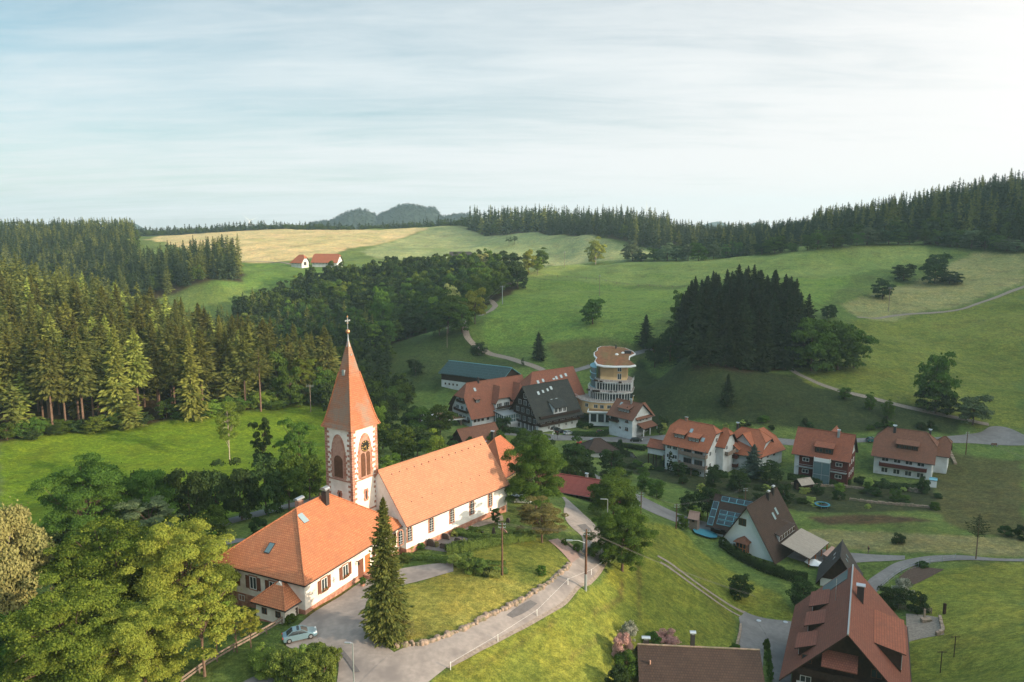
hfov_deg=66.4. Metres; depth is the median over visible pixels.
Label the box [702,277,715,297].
spruce tree
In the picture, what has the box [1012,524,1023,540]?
bush
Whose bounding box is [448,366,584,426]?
hotel
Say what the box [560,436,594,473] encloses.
broadleaf tree
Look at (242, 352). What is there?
spruce tree
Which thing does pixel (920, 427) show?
bush
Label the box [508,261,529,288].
broadleaf tree
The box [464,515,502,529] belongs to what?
gravel strip
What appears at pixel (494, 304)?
track
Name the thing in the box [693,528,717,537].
pool cover
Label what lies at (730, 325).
spruce tree
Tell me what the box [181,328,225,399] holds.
spruce tree
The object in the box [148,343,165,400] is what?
spruce tree
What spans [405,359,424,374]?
broadleaf tree
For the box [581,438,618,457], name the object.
pond pavilion
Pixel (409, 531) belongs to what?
window
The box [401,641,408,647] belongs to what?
boulder
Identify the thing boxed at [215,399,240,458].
ash tree
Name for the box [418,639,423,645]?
boulder
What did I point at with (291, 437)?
broadleaf tree
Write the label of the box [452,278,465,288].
broadleaf tree
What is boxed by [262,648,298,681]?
juniper bush
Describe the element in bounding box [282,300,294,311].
broadleaf tree
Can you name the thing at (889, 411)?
bush
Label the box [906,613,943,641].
gravel yard
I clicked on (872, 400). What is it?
bush
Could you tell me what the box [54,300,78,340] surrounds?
spruce tree
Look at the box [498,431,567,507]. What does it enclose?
linden tree
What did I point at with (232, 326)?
spruce tree
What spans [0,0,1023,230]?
sky
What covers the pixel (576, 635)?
ground
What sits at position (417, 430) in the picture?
broadleaf tree
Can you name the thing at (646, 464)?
bush
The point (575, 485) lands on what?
house roof
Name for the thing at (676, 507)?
utility pole
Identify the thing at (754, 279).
spruce tree
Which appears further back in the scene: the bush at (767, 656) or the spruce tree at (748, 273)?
the spruce tree at (748, 273)
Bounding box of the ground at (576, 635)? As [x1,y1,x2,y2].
[0,205,1023,681]
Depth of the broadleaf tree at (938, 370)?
270.22 m
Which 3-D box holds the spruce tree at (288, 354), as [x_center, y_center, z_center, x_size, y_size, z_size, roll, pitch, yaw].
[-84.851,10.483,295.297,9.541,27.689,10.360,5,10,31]
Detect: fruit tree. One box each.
[190,504,231,538]
[192,528,216,547]
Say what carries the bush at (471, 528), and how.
on the ground at (576, 635)
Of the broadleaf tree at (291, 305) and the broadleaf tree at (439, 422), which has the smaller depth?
the broadleaf tree at (439, 422)
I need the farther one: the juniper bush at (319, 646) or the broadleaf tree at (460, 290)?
the broadleaf tree at (460, 290)
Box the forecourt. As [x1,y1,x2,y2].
[503,427,530,436]
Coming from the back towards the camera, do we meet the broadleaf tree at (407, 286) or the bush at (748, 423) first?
the broadleaf tree at (407, 286)
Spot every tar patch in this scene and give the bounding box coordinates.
[341,650,359,671]
[507,600,536,617]
[578,524,591,530]
[578,546,592,556]
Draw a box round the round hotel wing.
[576,345,635,425]
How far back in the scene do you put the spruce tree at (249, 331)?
321.80 m
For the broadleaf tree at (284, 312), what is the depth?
491.36 m
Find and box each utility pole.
[498,522,505,575]
[566,529,589,591]
[674,504,678,528]
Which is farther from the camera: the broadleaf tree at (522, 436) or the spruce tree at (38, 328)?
the spruce tree at (38, 328)
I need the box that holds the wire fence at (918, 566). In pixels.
[882,554,955,582]
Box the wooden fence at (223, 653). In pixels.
[180,607,297,681]
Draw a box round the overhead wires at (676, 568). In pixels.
[588,531,752,595]
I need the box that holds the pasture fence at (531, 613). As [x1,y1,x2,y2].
[450,562,601,669]
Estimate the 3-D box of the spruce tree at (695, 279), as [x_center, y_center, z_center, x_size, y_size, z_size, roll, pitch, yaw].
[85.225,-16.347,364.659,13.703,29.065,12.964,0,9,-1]
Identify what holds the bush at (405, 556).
on the ground at (576, 635)
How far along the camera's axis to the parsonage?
111.48 m
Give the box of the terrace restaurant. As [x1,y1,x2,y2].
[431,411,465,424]
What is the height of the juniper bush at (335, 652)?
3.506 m
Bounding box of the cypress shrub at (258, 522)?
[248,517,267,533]
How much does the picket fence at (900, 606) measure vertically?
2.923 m
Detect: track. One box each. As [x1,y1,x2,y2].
[462,321,544,370]
[479,299,497,315]
[575,364,590,371]
[634,348,652,355]
[658,555,744,612]
[660,562,740,615]
[790,368,988,425]
[858,285,1023,318]
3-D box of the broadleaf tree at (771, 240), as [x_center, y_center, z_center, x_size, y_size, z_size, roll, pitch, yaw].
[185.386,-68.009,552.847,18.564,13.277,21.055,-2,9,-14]
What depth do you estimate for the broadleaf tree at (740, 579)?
144.72 m
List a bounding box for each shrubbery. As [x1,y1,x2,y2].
[418,420,457,425]
[503,426,526,433]
[576,421,593,428]
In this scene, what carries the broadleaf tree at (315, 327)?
on the ground at (576, 635)
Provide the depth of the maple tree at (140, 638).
89.31 m
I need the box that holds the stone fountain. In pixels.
[920,609,931,622]
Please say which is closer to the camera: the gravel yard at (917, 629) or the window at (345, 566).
the window at (345, 566)
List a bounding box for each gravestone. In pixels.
[427,538,434,546]
[442,533,449,539]
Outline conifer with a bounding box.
[491,508,500,524]
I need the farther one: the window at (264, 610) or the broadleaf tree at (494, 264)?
the broadleaf tree at (494, 264)
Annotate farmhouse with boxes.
[311,254,342,266]
[779,564,911,681]
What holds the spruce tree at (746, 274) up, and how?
on the ground at (576, 635)
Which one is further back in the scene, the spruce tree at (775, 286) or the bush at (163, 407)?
the spruce tree at (775, 286)
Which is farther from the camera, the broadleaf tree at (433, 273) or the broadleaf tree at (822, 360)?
the broadleaf tree at (433, 273)
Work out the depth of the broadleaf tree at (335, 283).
534.93 m
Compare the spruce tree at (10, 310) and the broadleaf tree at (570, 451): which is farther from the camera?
the spruce tree at (10, 310)
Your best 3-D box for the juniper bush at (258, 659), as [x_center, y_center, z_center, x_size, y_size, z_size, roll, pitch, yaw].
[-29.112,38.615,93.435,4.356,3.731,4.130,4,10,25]
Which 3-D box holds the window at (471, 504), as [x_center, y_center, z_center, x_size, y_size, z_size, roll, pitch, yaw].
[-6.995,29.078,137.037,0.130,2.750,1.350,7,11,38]
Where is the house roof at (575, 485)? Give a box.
[538,472,620,503]
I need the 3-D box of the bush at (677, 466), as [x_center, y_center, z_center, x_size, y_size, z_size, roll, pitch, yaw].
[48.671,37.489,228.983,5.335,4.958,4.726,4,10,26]
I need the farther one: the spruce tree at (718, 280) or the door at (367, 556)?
the spruce tree at (718, 280)
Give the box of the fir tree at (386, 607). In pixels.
[358,497,414,648]
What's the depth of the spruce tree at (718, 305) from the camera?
299.60 m
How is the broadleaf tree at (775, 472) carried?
on the ground at (576, 635)
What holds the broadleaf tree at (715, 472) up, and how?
on the ground at (576, 635)
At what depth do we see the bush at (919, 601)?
138.78 m
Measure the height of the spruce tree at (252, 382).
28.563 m
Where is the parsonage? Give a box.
[210,485,402,623]
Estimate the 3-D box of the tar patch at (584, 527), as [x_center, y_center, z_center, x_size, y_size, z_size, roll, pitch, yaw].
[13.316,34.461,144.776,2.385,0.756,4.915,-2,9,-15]
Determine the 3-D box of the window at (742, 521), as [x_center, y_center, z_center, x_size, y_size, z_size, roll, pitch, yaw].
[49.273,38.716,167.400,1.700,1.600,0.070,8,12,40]
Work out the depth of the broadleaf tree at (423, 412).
265.40 m
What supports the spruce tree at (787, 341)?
on the ground at (576, 635)
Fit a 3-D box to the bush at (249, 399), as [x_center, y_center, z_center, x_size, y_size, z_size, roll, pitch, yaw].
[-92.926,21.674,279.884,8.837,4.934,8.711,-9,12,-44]
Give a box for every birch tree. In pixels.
[0,496,58,614]
[476,253,488,262]
[584,236,606,263]
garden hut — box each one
[688,510,700,530]
[929,477,937,487]
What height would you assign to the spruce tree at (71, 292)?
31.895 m
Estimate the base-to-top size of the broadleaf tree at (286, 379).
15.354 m
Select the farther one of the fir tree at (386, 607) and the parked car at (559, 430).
the parked car at (559, 430)
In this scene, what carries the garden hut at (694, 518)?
on the ground at (576, 635)
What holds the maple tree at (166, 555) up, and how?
on the ground at (576, 635)
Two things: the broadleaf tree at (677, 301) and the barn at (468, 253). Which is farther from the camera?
the barn at (468, 253)
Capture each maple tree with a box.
[0,568,139,681]
[0,608,54,681]
[27,509,174,603]
[79,593,190,681]
[116,513,241,619]
[160,573,246,676]
[195,592,234,655]
[223,605,254,652]
[236,610,263,647]
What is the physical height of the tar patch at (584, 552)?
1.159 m
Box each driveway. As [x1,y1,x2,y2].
[285,563,452,681]
[745,612,791,681]
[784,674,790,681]
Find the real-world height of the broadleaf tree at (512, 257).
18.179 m
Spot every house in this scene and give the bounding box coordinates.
[486,430,521,478]
[509,379,582,431]
[606,398,657,438]
[635,630,764,681]
[662,416,737,478]
[732,422,785,470]
[791,426,857,484]
[871,424,952,479]
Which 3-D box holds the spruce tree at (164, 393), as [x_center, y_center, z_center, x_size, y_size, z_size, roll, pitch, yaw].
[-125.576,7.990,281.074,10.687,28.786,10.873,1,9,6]
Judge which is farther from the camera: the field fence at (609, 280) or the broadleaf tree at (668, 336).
the field fence at (609, 280)
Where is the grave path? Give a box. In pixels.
[423,534,468,551]
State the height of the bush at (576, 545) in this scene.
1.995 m
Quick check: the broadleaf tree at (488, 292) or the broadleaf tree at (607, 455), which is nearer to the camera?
the broadleaf tree at (607, 455)
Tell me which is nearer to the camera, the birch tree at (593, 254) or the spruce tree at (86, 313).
the spruce tree at (86, 313)
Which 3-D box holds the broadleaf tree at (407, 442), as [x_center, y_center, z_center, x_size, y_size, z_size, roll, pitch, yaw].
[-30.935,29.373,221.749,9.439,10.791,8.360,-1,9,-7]
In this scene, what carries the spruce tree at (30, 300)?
on the ground at (576, 635)
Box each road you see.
[361,497,603,681]
[530,426,1023,444]
[595,474,904,562]
[739,612,766,666]
[867,555,1023,591]
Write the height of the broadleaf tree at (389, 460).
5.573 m
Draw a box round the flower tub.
[359,576,366,586]
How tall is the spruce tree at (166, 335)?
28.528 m
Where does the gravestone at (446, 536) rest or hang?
on the ground at (576, 635)
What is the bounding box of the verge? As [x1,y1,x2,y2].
[447,558,607,667]
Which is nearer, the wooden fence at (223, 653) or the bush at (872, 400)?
the wooden fence at (223, 653)
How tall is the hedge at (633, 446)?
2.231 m
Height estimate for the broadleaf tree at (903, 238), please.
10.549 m
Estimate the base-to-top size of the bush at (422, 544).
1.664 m
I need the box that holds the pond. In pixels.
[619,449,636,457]
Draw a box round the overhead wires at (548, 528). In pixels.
[502,523,583,531]
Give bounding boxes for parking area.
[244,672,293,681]
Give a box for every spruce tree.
[0,271,8,312]
[0,286,24,327]
[0,315,3,332]
[0,317,25,403]
[0,330,31,415]
[0,369,15,404]
[0,385,8,402]
[1,325,31,399]
[10,316,30,395]
[15,336,70,424]
[18,318,28,344]
[21,333,39,411]
[22,302,36,334]
[22,337,43,416]
[23,292,40,327]
[25,274,41,315]
[25,328,41,404]
[26,341,57,417]
[28,320,45,398]
[29,346,58,412]
[32,284,49,322]
[36,351,76,420]
[39,311,47,334]
[40,314,67,359]
[45,326,69,414]
[47,278,66,315]
[53,306,69,350]
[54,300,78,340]
[61,328,85,405]
[61,335,105,418]
[65,313,78,346]
[66,280,88,318]
[68,356,95,419]
[69,283,83,324]
[69,321,94,401]
[77,300,97,331]
[81,342,107,416]
[85,325,95,344]
[88,322,118,371]
[89,341,110,414]
[90,315,111,398]
[91,290,109,343]
[92,286,114,320]
[107,349,153,391]
[108,311,113,340]
[108,330,140,374]
[109,284,127,325]
[109,317,128,346]
[113,310,128,334]
[118,340,150,402]
[121,327,156,411]
[125,320,138,340]
[127,302,147,332]
[131,326,152,400]
[134,315,156,340]
[138,294,155,325]
[138,338,150,406]
[139,323,156,345]
[142,318,156,353]
[144,343,170,412]
[146,286,165,326]
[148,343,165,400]
[152,326,172,398]
[158,329,174,402]
[159,325,183,400]
[159,338,185,402]
[161,322,178,346]
[168,299,180,322]
[170,304,182,329]
[174,324,189,398]
[175,333,192,392]
[177,296,187,325]
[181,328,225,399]
[187,322,195,342]
[190,302,202,329]
[194,308,215,341]
[201,331,211,391]
[204,344,224,401]
[207,331,232,378]
[213,314,226,341]
[215,330,243,395]
[226,314,235,340]
[226,315,235,352]
[227,326,260,408]
[230,328,236,345]
[230,331,258,395]
[237,316,253,360]
[244,314,256,340]
[246,323,256,380]
[249,340,278,390]
[250,319,277,359]
[252,325,274,393]
[268,317,278,349]
[281,334,296,370]
[289,324,299,352]
[290,338,314,402]
[300,333,315,354]
[307,331,318,384]
[309,325,341,375]
[528,332,547,360]
[633,314,654,348]
[670,298,687,340]
[671,293,690,354]
[674,292,690,349]
[675,286,693,320]
[676,312,693,361]
[679,293,703,350]
[679,295,710,366]
[684,280,693,292]
[688,281,698,313]
[690,276,698,301]
[690,283,709,336]
[690,288,703,312]
[691,279,703,307]
[697,303,726,364]
[701,292,718,353]
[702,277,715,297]
[707,291,732,359]
[709,270,716,290]
[711,300,745,366]
[712,274,722,297]
[714,282,725,304]
[714,303,740,361]
[717,373,738,405]
[722,269,730,297]
[722,280,733,305]
[723,270,735,299]
[727,298,751,367]
[733,273,746,303]
[734,300,760,369]
[735,264,742,279]
[736,296,759,370]
[737,444,763,479]
[743,305,755,369]
[744,268,748,290]
[745,273,756,297]
[746,265,751,283]
[749,304,774,372]
[750,264,757,283]
[753,271,763,300]
[760,270,764,292]
[764,278,772,297]
[770,271,776,285]
[771,282,781,299]
[771,299,799,370]
[772,272,781,295]
[777,282,788,298]
[782,274,788,296]
[783,294,807,367]
[785,278,792,293]
[789,281,798,297]
[795,297,809,366]
[801,294,818,364]
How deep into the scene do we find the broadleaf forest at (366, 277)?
536.56 m
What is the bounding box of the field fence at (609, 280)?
[537,273,688,287]
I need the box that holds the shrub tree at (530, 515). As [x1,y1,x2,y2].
[514,495,568,542]
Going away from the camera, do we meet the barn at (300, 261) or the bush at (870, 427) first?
the bush at (870, 427)
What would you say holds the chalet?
on the ground at (576, 635)
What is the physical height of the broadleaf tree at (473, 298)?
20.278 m
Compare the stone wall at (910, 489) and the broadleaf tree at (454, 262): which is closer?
the stone wall at (910, 489)
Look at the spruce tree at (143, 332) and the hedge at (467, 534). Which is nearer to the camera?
the hedge at (467, 534)
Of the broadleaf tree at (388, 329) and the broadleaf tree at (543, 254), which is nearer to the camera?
the broadleaf tree at (388, 329)
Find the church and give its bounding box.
[321,316,509,553]
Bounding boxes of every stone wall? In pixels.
[736,623,741,643]
[791,482,863,489]
[849,498,930,508]
[892,484,920,492]
[935,615,944,635]
[950,451,956,463]
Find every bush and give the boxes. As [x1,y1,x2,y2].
[0,422,15,439]
[8,420,31,436]
[20,428,42,439]
[27,416,47,434]
[35,418,59,431]
[45,425,59,435]
[49,419,73,427]
[51,424,73,433]
[70,423,83,432]
[73,419,84,431]
[77,425,102,432]
[81,414,109,433]
[107,406,123,420]
[109,415,134,428]
[134,412,154,425]
[153,397,175,417]
[169,401,183,414]
[170,411,185,418]
[203,399,222,416]
[217,400,246,415]
[219,396,235,409]
[227,390,241,399]
[235,399,250,406]
[243,395,258,406]
[246,648,284,679]
[247,390,254,399]
[248,642,275,662]
[250,391,269,409]
[262,400,289,409]
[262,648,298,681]
[263,395,277,402]
[267,384,287,398]
[272,397,290,403]
[283,613,297,624]
[284,647,320,681]
[289,394,305,405]
[292,643,306,653]
[303,387,322,404]
[304,639,328,654]
[304,651,337,681]
[325,646,342,668]
[396,554,411,561]
[400,615,415,636]
[416,542,424,548]
[447,553,461,565]
[450,530,458,536]
[457,552,477,574]
[467,526,477,531]
[470,342,488,354]
[472,558,488,575]
[482,566,493,577]
[535,565,546,575]
[561,538,567,544]
[573,543,579,551]
[604,663,630,681]
[611,630,633,662]
[614,647,637,679]
[616,439,624,452]
[619,470,632,476]
[619,620,637,641]
[623,448,630,456]
[627,463,639,469]
[636,466,648,473]
[637,472,653,491]
[643,463,653,468]
[645,631,661,643]
[647,479,665,497]
[654,466,665,470]
[654,628,681,644]
[670,461,687,475]
[677,515,688,529]
[678,476,688,483]
[687,505,705,522]
[696,483,704,489]
[729,643,740,647]
[739,420,752,425]
[751,492,765,500]
[753,484,768,491]
[757,415,769,421]
[762,638,770,652]
[763,649,771,665]
[766,663,773,679]
[794,497,809,503]
[799,487,810,493]
[801,418,807,424]
[806,421,814,427]
[806,496,815,501]
[811,483,825,493]
[820,305,835,317]
[831,304,837,316]
[832,490,845,500]
[834,482,845,491]
[837,387,851,397]
[863,477,873,486]
[864,392,876,408]
[864,482,870,489]
[866,425,874,429]
[866,487,882,496]
[874,422,882,426]
[876,584,907,610]
[880,399,895,418]
[881,417,887,427]
[884,421,894,426]
[889,488,902,501]
[890,264,916,280]
[891,532,905,544]
[891,578,914,598]
[897,497,909,502]
[906,588,930,615]
[915,422,927,429]
[915,560,928,568]
[916,476,930,494]
[926,420,933,428]
[928,502,940,510]
[933,492,942,498]
[936,270,964,283]
[997,525,1014,536]
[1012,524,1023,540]
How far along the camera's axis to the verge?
108.73 m
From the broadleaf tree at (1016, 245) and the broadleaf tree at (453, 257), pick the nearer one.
the broadleaf tree at (1016, 245)
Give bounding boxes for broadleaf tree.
[23,446,132,542]
[46,528,72,559]
[90,527,109,577]
[113,495,183,534]
[115,470,143,523]
[118,467,180,526]
[161,467,213,529]
[197,459,234,520]
[218,457,259,519]
[231,296,243,313]
[242,453,287,515]
[246,417,274,479]
[250,300,266,314]
[250,304,262,320]
[264,310,281,321]
[264,351,288,390]
[266,448,310,509]
[275,366,304,404]
[275,417,318,458]
[276,306,295,318]
[278,323,290,331]
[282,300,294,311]
[282,329,289,337]
[284,312,301,322]
[285,312,301,325]
[290,327,304,342]
[290,358,318,387]
[294,306,307,319]
[295,321,303,330]
[296,454,325,499]
[299,302,313,313]
[302,323,320,345]
[307,468,325,496]
[309,282,326,295]
[312,299,331,322]
[313,366,336,393]
[316,324,338,339]
[318,329,338,341]
[320,281,333,296]
[329,284,347,299]
[331,325,349,341]
[332,279,341,289]
[332,289,349,306]
[334,303,349,314]
[335,292,350,305]
[336,311,359,336]
[342,306,356,312]
[344,318,367,344]
[349,295,367,310]
[355,290,374,306]
[367,321,382,343]
[368,286,394,320]
[372,282,385,296]
[373,286,387,303]
[374,405,386,433]
[376,319,396,340]
[377,421,392,449]
[377,438,383,463]
[378,313,397,339]
[380,453,400,467]
[381,415,400,438]
[383,385,405,411]
[386,259,399,275]
[386,296,398,303]
[386,425,418,461]
[387,290,399,300]
[389,310,410,340]
[394,284,402,296]
[398,403,420,425]
[399,278,413,298]
[402,312,426,336]
[403,425,430,456]
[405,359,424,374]
[405,406,432,432]
[406,289,424,302]
[411,270,427,281]
[411,277,422,286]
[414,275,431,291]
[414,283,427,294]
[418,428,448,453]
[423,302,450,335]
[425,281,445,290]
[426,267,445,281]
[426,404,458,435]
[427,255,439,267]
[428,297,438,302]
[429,289,461,332]
[442,273,455,288]
[442,276,452,288]
[444,283,460,311]
[447,298,475,332]
[447,435,458,446]
[449,252,457,270]
[449,253,465,264]
[450,256,462,271]
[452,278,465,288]
[454,259,470,273]
[454,284,465,295]
[455,265,468,279]
[456,267,473,282]
[460,257,474,266]
[460,283,480,305]
[461,287,486,323]
[463,253,476,260]
[466,261,493,283]
[466,270,485,295]
[467,254,480,266]
[467,263,480,272]
[472,279,492,302]
[486,254,501,264]
[486,430,505,440]
[488,260,501,270]
[492,262,507,283]
[494,417,513,433]
[499,250,523,267]
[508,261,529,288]
[510,428,532,449]
[521,249,536,273]
[530,430,550,447]
[531,256,543,272]
[536,247,549,266]
[542,439,555,445]
[558,457,582,475]
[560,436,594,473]
[570,449,596,478]
[579,298,605,324]
[583,503,660,572]
[586,467,642,513]
[596,449,625,471]
[620,241,643,260]
[632,252,647,260]
[644,336,665,367]
[646,248,659,259]
[654,243,681,260]
[659,320,682,360]
[668,245,686,260]
[670,290,682,323]
[679,490,697,512]
[680,244,695,259]
[690,242,708,260]
[694,485,720,518]
[704,464,723,486]
[705,241,722,258]
[716,244,736,257]
[727,573,754,600]
[728,468,751,491]
[730,241,744,256]
[750,243,772,253]
[757,459,783,483]
[761,236,789,252]
[773,235,788,252]
[775,483,794,504]
[784,316,846,370]
[785,575,818,605]
[787,243,798,250]
[802,234,814,249]
[807,230,827,248]
[810,326,841,367]
[818,318,868,369]
[825,231,844,246]
[832,226,854,246]
[841,324,878,367]
[852,227,881,244]
[852,233,866,245]
[867,228,887,244]
[870,278,896,298]
[876,229,903,244]
[888,231,911,243]
[900,226,917,243]
[913,351,962,410]
[913,381,959,414]
[915,229,932,244]
[918,252,954,283]
[953,394,994,424]
[956,230,982,247]
[973,229,998,248]
[985,234,1007,249]
[991,239,1022,250]
[1004,240,1023,251]
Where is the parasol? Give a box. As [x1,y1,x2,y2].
[804,559,820,565]
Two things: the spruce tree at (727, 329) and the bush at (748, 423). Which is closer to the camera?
the bush at (748, 423)
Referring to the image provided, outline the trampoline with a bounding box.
[814,501,829,506]
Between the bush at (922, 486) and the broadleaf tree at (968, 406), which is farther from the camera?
the broadleaf tree at (968, 406)
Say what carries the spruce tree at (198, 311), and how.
on the ground at (576, 635)
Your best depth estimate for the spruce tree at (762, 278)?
348.73 m
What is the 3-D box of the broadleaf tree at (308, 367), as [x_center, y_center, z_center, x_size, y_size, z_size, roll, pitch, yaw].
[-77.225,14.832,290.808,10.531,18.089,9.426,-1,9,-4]
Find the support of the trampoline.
on the ground at (576, 635)
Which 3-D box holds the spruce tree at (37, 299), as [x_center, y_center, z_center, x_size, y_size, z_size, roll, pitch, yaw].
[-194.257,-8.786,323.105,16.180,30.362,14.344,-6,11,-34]
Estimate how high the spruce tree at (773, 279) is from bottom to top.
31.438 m
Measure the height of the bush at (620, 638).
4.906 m
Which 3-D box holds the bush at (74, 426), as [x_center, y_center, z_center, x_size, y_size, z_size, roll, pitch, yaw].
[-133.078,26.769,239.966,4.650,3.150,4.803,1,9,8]
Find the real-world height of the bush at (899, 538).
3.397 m
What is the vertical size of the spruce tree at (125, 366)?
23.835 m
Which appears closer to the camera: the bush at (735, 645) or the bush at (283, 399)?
the bush at (735, 645)
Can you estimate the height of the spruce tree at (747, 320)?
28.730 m
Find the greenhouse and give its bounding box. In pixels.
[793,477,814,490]
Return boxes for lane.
[219,538,245,544]
[222,496,318,525]
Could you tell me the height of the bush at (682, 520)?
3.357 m
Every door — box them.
[358,558,363,577]
[365,553,369,571]
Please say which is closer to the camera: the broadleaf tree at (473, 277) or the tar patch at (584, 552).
the tar patch at (584, 552)
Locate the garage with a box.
[815,539,862,585]
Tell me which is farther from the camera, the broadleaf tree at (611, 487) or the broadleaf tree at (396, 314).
the broadleaf tree at (396, 314)
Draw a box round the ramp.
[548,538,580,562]
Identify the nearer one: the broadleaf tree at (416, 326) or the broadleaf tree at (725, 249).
the broadleaf tree at (416, 326)
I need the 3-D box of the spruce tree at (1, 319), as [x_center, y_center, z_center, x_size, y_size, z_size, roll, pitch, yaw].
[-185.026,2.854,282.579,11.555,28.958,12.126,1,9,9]
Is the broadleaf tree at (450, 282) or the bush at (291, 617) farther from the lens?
the broadleaf tree at (450, 282)
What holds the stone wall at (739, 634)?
on the ground at (576, 635)
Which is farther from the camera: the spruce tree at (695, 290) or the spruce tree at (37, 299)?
the spruce tree at (695, 290)
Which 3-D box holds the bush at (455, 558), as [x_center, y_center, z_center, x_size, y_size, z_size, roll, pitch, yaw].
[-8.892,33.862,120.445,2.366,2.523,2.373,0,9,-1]
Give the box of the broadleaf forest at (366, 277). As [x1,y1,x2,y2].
[0,185,1023,421]
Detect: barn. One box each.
[290,255,309,267]
[438,360,520,389]
[447,422,498,444]
[449,252,471,255]
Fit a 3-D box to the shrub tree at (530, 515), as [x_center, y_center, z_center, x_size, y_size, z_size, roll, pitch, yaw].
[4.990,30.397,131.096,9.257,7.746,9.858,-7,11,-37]
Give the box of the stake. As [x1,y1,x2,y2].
[942,603,946,613]
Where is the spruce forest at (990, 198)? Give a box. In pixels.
[0,168,1023,438]
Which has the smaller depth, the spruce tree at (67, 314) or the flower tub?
the flower tub
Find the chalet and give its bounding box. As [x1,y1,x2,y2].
[706,485,834,566]
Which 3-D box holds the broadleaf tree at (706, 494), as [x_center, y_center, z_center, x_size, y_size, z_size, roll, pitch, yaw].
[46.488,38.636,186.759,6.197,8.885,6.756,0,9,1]
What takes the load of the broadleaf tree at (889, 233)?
on the ground at (576, 635)
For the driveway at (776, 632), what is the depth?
133.88 m
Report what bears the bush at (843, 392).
on the ground at (576, 635)
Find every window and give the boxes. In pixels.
[248,574,257,591]
[261,607,266,614]
[268,579,276,586]
[275,611,280,617]
[320,574,328,593]
[330,434,347,479]
[341,561,349,579]
[357,433,373,478]
[364,488,368,500]
[397,529,403,546]
[406,527,412,542]
[428,517,433,533]
[449,509,454,524]
[469,501,474,515]
[488,493,492,506]
[591,414,595,421]
[598,414,603,421]
[683,457,690,463]
[694,459,701,465]
[738,518,745,526]
[800,675,810,681]
[801,653,811,663]
[871,668,881,679]
[881,467,887,472]
[893,469,899,474]
[905,471,911,475]
[916,472,923,477]
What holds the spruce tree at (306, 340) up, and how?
on the ground at (576, 635)
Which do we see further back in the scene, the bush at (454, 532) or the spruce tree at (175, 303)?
the spruce tree at (175, 303)
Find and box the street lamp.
[344,642,354,681]
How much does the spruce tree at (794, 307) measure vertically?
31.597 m
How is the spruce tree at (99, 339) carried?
on the ground at (576, 635)
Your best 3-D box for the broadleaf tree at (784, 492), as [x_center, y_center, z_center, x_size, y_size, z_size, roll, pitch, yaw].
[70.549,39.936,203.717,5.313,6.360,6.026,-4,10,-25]
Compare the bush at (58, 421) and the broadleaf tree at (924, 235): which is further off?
the broadleaf tree at (924, 235)
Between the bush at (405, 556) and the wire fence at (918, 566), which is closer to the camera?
the bush at (405, 556)
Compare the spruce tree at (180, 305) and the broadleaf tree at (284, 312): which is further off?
the broadleaf tree at (284, 312)
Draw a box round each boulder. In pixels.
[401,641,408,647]
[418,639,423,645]
[444,630,452,637]
[458,625,466,631]
[483,611,489,618]
[512,599,517,606]
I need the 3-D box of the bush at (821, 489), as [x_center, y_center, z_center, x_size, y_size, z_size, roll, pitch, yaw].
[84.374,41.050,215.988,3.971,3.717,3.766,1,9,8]
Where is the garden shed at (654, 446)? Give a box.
[647,438,664,466]
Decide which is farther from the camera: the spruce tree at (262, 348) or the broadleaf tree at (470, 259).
the broadleaf tree at (470, 259)
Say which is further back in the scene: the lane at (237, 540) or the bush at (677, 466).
the bush at (677, 466)
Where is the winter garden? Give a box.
[493,408,519,427]
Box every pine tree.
[241,347,277,411]
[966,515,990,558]
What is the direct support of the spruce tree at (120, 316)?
on the ground at (576, 635)
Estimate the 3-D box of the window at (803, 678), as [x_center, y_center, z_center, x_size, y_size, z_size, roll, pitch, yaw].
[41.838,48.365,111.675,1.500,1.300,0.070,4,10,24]
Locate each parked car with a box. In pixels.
[282,625,316,643]
[512,494,530,503]
[555,428,564,432]
[563,430,571,434]
[630,437,642,441]
[865,437,874,441]
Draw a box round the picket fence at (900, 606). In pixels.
[892,604,931,613]
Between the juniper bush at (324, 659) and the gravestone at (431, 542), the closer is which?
the juniper bush at (324, 659)
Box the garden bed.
[899,566,943,583]
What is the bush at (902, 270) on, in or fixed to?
on the ground at (576, 635)
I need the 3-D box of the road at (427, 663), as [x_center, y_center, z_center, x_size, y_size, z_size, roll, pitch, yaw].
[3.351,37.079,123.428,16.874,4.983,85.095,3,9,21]
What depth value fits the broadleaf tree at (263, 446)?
183.05 m
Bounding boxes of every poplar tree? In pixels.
[656,415,662,434]
[667,451,673,471]
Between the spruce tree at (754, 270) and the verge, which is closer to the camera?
the verge
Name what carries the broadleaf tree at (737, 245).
on the ground at (576, 635)
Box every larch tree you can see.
[91,324,147,425]
[110,394,148,429]
[173,332,211,422]
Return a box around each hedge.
[402,552,448,563]
[444,530,536,555]
[452,528,488,538]
[454,561,500,578]
[466,556,507,574]
[572,429,608,436]
[608,442,646,450]
[676,468,728,477]
[719,537,807,581]
[787,473,851,484]
[853,476,930,490]
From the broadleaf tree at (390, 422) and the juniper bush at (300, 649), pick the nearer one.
the juniper bush at (300, 649)
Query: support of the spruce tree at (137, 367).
on the ground at (576, 635)
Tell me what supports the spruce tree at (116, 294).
on the ground at (576, 635)
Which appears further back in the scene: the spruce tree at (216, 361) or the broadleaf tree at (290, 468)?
the spruce tree at (216, 361)
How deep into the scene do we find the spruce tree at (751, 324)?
308.42 m
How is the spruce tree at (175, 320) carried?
on the ground at (576, 635)
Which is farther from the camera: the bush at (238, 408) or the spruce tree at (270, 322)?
the spruce tree at (270, 322)

